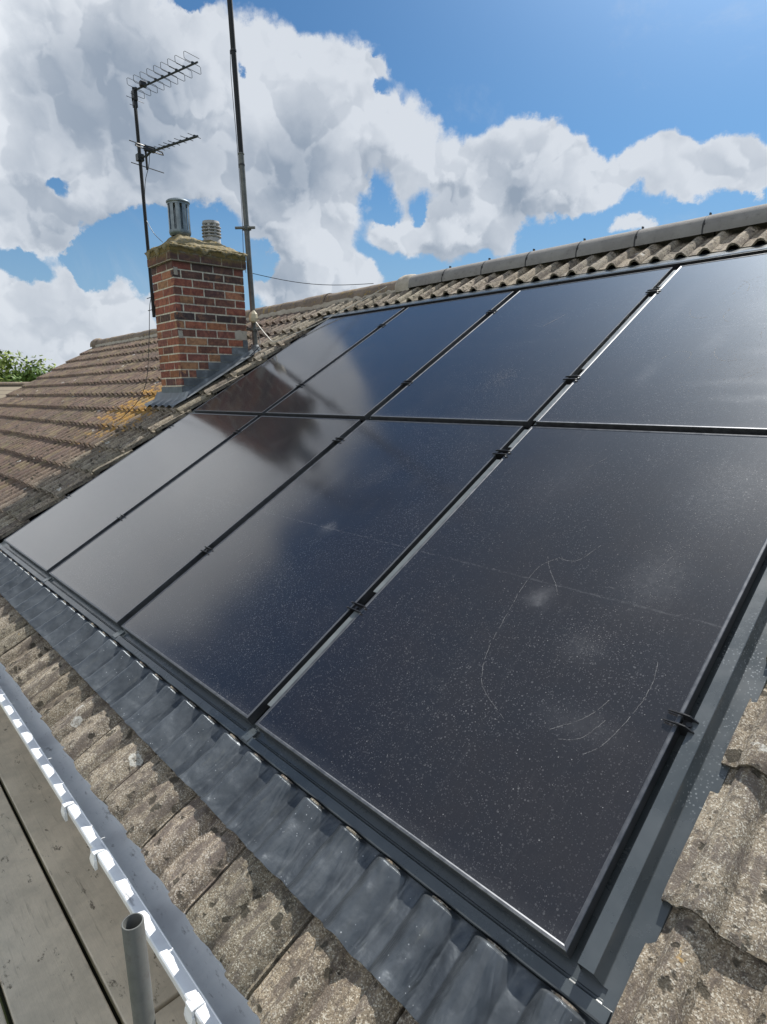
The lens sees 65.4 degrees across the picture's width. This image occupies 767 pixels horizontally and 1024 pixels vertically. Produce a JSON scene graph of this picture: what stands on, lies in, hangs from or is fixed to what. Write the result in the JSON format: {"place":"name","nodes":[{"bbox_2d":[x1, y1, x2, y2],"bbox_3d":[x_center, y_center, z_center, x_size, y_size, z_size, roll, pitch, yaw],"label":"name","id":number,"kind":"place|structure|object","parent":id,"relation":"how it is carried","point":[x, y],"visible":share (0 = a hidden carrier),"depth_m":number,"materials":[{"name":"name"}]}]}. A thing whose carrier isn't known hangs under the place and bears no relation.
{"place":"outdoors","nodes":[
{"label":"outdoors","id":0,"kind":"place"},
{"bbox_2d":[0,998,8,1023],"bbox_3d":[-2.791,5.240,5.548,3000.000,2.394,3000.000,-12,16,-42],"label":"ground","id":1,"kind":"structure","parent":0,"point":[4,1011],"depth_m":6.21,"materials":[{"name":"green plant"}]},
{"bbox_2d":[0,382,28,398],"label":"neighbour house","id":2,"kind":"structure","parent":1,"relation":"on","point":[6,388],"depth_m":23.43,"materials":[{"name":"paint"}]},
{"bbox_2d":[0,349,55,381],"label":"tree","id":3,"kind":"object","parent":1,"relation":"on","point":[28,374],"visible":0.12,"depth_m":31.18,"materials":[{"name":"green plant"}]},
{"bbox_2d":[121,913,155,1023],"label":"scaffold tube","id":4,"kind":"object","parent":1,"relation":"on","point":[137,963],"visible":1,"depth_m":1.38,"materials":[{"name":"grey metal"}]},
{"bbox_2d":[0,985,12,1023],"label":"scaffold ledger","id":5,"kind":"object","parent":4,"relation":"attached to","point":[6,1009],"depth_m":1.97,"materials":[{"name":"metal"}]},
{"bbox_2d":[0,1003,6,1023],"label":"scaffold board","id":6,"kind":"object","parent":5,"relation":"on","point":[2,1019],"depth_m":1.84,"materials":[{"name":"grey wood"}]},
{"bbox_2d":[0,786,117,1023],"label":"scaffold board","id":7,"kind":"object","parent":5,"relation":"on","point":[47,976],"visible":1,"depth_m":2.05,"materials":[{"name":"grey wood"}]},
{"bbox_2d":[0,781,121,1023],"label":"scaffold ledger","id":8,"kind":"object","parent":4,"relation":"attached to","point":[73,931],"visible":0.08,"depth_m":2.29,"materials":[{"name":"grey metal"}]},
{"bbox_2d":[0,705,179,1023],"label":"scaffold board","id":9,"kind":"object","parent":8,"relation":"on","point":[95,908],"visible":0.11,"depth_m":2.36,"materials":[{"name":"grey wood"}]},
{"bbox_2d":[155,996,197,1023],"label":"scaffold board","id":10,"kind":"object","parent":8,"relation":"on","point":[172,1012],"visible":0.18,"depth_m":1.84,"materials":[{"name":"grey wood"}]},
{"bbox_2d":[0,197,766,1023],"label":"house","id":11,"kind":"structure","parent":1,"relation":"on","point":[236,933],"depth_m":2.02,"materials":[{"name":"concrete"}]},
{"bbox_2d":[132,87,155,316],"bbox_3d":[-2.365,-3.028,5.916,0.107,2.100,0.189,-39,39,-71],"label":"aerial mast","id":12,"kind":"object","parent":11,"relation":"attached to","point":[145,224],"visible":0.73,"depth_m":5.92,"materials":[{"name":"metal"}]},
{"bbox_2d":[119,104,162,419],"bbox_3d":[-2.469,-2.443,5.966,0.582,3.003,0.186,-3,12,-9],"label":"cable","id":13,"kind":"object","parent":12,"relation":"attached to","point":[150,268],"visible":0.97,"depth_m":6.03,"materials":[{"name":"black plastic"}]},
{"bbox_2d":[127,51,200,107],"bbox_3d":[-2.019,-3.959,5.498,0.931,0.221,0.190,7,14,32],"label":"tv aerial","id":14,"kind":"object","parent":12,"relation":"attached to","point":[134,94],"visible":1,"depth_m":5.54,"materials":[{"name":"metal"}]},
{"bbox_2d":[129,133,200,172],"bbox_3d":[-2.069,-3.400,5.596,0.857,0.220,0.358,10,16,41],"label":"tv aerial","id":15,"kind":"object","parent":12,"relation":"attached to","point":[148,149],"visible":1,"depth_m":5.70,"materials":[{"name":"metal"}]},
{"bbox_2d":[0,326,316,542],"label":"side flashing","id":16,"kind":"object","parent":11,"relation":"attached to","point":[102,471],"visible":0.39,"depth_m":5.38,"materials":[{"name":"black metal"}]},
{"bbox_2d":[227,0,262,352],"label":"tall pole","id":17,"kind":"object","parent":11,"relation":"on","point":[246,228],"visible":0.84,"depth_m":6.15,"materials":[{"name":"metal"}]},
{"bbox_2d":[230,53,245,271],"bbox_3d":[-1.496,-3.561,6.157,0.016,2.081,0.086,-8,14,-32],"label":"cable","id":18,"kind":"object","parent":17,"relation":"hanging from","point":[237,146],"visible":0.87,"depth_m":6.12,"materials":[{"name":"black plastic"}]},
{"bbox_2d":[249,310,257,322],"bbox_3d":[-1.384,-2.073,6.335,0.082,0.131,0.107,-12,16,-42],"label":"junction box","id":19,"kind":"object","parent":17,"relation":"attached to","point":[253,316],"visible":1,"depth_m":6.30,"materials":[{"name":"beige plastic"}]},
{"bbox_2d":[253,273,373,284],"bbox_3d":[-0.762,-2.498,6.403,1.313,0.130,0.006,-2,12,-5],"label":"wire","id":20,"kind":"object","parent":17,"relation":"attached to","point":[309,283],"visible":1,"depth_m":6.40,"materials":[{"name":"metal"}]},
{"bbox_2d":[0,551,594,1023],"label":"corrugated apron","id":21,"kind":"object","parent":11,"relation":"on","point":[418,951],"visible":0.96,"depth_m":1.53,"materials":[{"name":"grey metal"}]},
{"bbox_2d":[0,541,611,1023],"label":"bottom flashing","id":22,"kind":"object","parent":21,"relation":"on","point":[546,963],"visible":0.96,"depth_m":1.53,"materials":[{"name":"grey metal"}]},
{"bbox_2d":[256,286,386,341],"bbox_3d":[-0.662,-2.044,6.186,1.403,0.535,0.150,0,12,5],"label":"cable","id":23,"kind":"object","parent":11,"relation":"attached to","point":[320,322],"visible":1,"depth_m":6.19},
{"bbox_2d":[256,270,675,729],"bbox_3d":[-0.110,-0.597,3.785,4.845,0.050,3.762,11,46,46],"label":"flashing tray","id":24,"kind":"object","parent":11,"relation":"on","point":[354,613],"visible":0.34,"depth_m":2.48,"materials":[{"name":"grey metal"}]},
{"bbox_2d":[4,413,258,574],"bbox_3d":[-1.909,-0.250,4.551,1.134,0.036,1.806,11,46,46],"label":"solar panel","id":25,"kind":"object","parent":24,"relation":"attached to","point":[54,536],"visible":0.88,"depth_m":4.44,"materials":[{"name":"black glass"}]},
{"bbox_2d":[49,416,361,627],"bbox_3d":[-1.094,-0.088,3.703,1.134,0.036,1.806,11,46,46],"label":"solar panel","id":26,"kind":"object","parent":24,"relation":"attached to","point":[120,573],"visible":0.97,"depth_m":3.57,"materials":[{"name":"black glass"}]},
{"bbox_2d":[200,546,212,554],"bbox_3d":[-0.912,0.207,3.101,0.084,0.039,0.031,11,46,46],"label":"panel clamp","id":27,"kind":"object","parent":24,"relation":"attached to","point":[207,550],"visible":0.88,"depth_m":3.09,"materials":[{"name":"black metal"}]},
{"bbox_2d":[194,308,404,415],"bbox_3d":[-0.756,-1.381,5.444,1.134,0.036,1.806,11,46,46],"label":"solar panel","id":28,"kind":"object","parent":24,"relation":"attached to","point":[266,386],"visible":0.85,"depth_m":5.34,"materials":[{"name":"black glass"}]},
{"bbox_2d":[121,420,523,723],"bbox_3d":[-0.276,0.075,2.852,1.134,0.036,1.806,11,46,46],"label":"solar panel","id":29,"kind":"object","parent":24,"relation":"attached to","point":[248,618],"visible":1,"depth_m":2.69,"materials":[{"name":"black glass"}]},
{"bbox_2d":[332,437,343,444],"bbox_3d":[-0.268,-0.424,3.599,0.084,0.039,0.031,11,46,46],"label":"panel clamp","id":30,"kind":"object","parent":24,"relation":"attached to","point":[338,440],"visible":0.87,"depth_m":3.59,"materials":[{"name":"black metal"}]},
{"bbox_2d":[347,601,366,612],"bbox_3d":[-0.097,0.369,2.254,0.084,0.039,0.031,11,46,46],"label":"panel clamp","id":31,"kind":"object","parent":24,"relation":"attached to","point":[357,607],"visible":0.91,"depth_m":2.25,"materials":[{"name":"black metal"}]},
{"bbox_2d":[266,291,513,420],"bbox_3d":[0.059,-1.219,4.597,1.134,0.036,1.806,11,46,46],"label":"solar panel","id":32,"kind":"object","parent":24,"relation":"attached to","point":[363,380],"visible":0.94,"depth_m":4.48,"materials":[{"name":"black glass"}]},
{"bbox_2d":[401,380,411,386],"bbox_3d":[0.157,-0.841,3.928,0.084,0.039,0.031,11,46,46],"label":"panel clamp","id":33,"kind":"object","parent":24,"relation":"attached to","point":[406,383],"visible":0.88,"depth_m":3.92,"materials":[{"name":"black metal"}]},
{"bbox_2d":[486,309,496,315],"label":"panel clamp","id":34,"kind":"object","parent":24,"relation":"attached to","point":[490,312],"visible":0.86,"depth_m":4.42,"materials":[{"name":"black metal"}]},
{"bbox_2d":[492,449,510,459],"bbox_3d":[0.547,-0.262,2.752,0.084,0.039,0.031,11,46,46],"label":"panel clamp","id":35,"kind":"object","parent":24,"relation":"attached to","point":[500,454],"visible":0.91,"depth_m":2.75,"materials":[{"name":"black metal"}]},
{"bbox_2d":[255,426,766,958],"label":"solar panel","id":36,"kind":"object","parent":24,"relation":"attached to","point":[501,676],"visible":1,"depth_m":1.77,"materials":[{"name":"black glass"}]},
{"bbox_2d":[663,709,698,735],"bbox_3d":[0.720,0.511,1.440,0.075,0.043,0.033,11,46,46],"label":"panel clamp","id":37,"kind":"object","parent":36,"relation":"attached to","point":[685,726],"visible":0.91,"depth_m":1.43,"materials":[{"name":"black metal"}]},
{"bbox_2d":[370,267,672,427],"bbox_3d":[0.877,-1.056,3.746,1.134,0.036,1.806,11,46,46],"label":"solar panel","id":38,"kind":"object","parent":24,"relation":"attached to","point":[517,358],"visible":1,"depth_m":3.62,"materials":[{"name":"black glass"}]},
{"bbox_2d":[322,244,766,320],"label":"top flashing","id":39,"kind":"object","parent":24,"relation":"on","point":[676,263],"visible":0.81,"depth_m":4.30,"materials":[{"name":"grey metal"}]},
{"bbox_2d":[563,375,579,384],"bbox_3d":[0.972,-0.678,3.081,0.084,0.039,0.031,11,46,46],"label":"panel clamp","id":40,"kind":"object","parent":24,"relation":"attached to","point":[570,380],"visible":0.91,"depth_m":3.08,"materials":[{"name":"black metal"}]},
{"bbox_2d":[536,253,766,435],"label":"solar panel","id":41,"kind":"object","parent":24,"relation":"attached to","point":[684,349],"visible":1,"depth_m":2.83,"materials":[{"name":"black glass"}]},
{"bbox_2d":[645,288,660,296],"bbox_3d":[1.619,-1.312,3.582,0.084,0.039,0.031,11,46,46],"label":"panel clamp","id":42,"kind":"object","parent":24,"relation":"attached to","point":[651,292],"visible":0.91,"depth_m":3.58,"materials":[{"name":"black metal"}]},
{"bbox_2d":[566,556,766,1023],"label":"side flashing","id":43,"kind":"object","parent":11,"relation":"attached to","point":[629,916],"visible":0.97,"depth_m":1.31,"materials":[{"name":"grey metal"}]},
{"bbox_2d":[0,0,766,373],"label":"sky","id":44,"kind":"structure","parent":0,"point":[384,141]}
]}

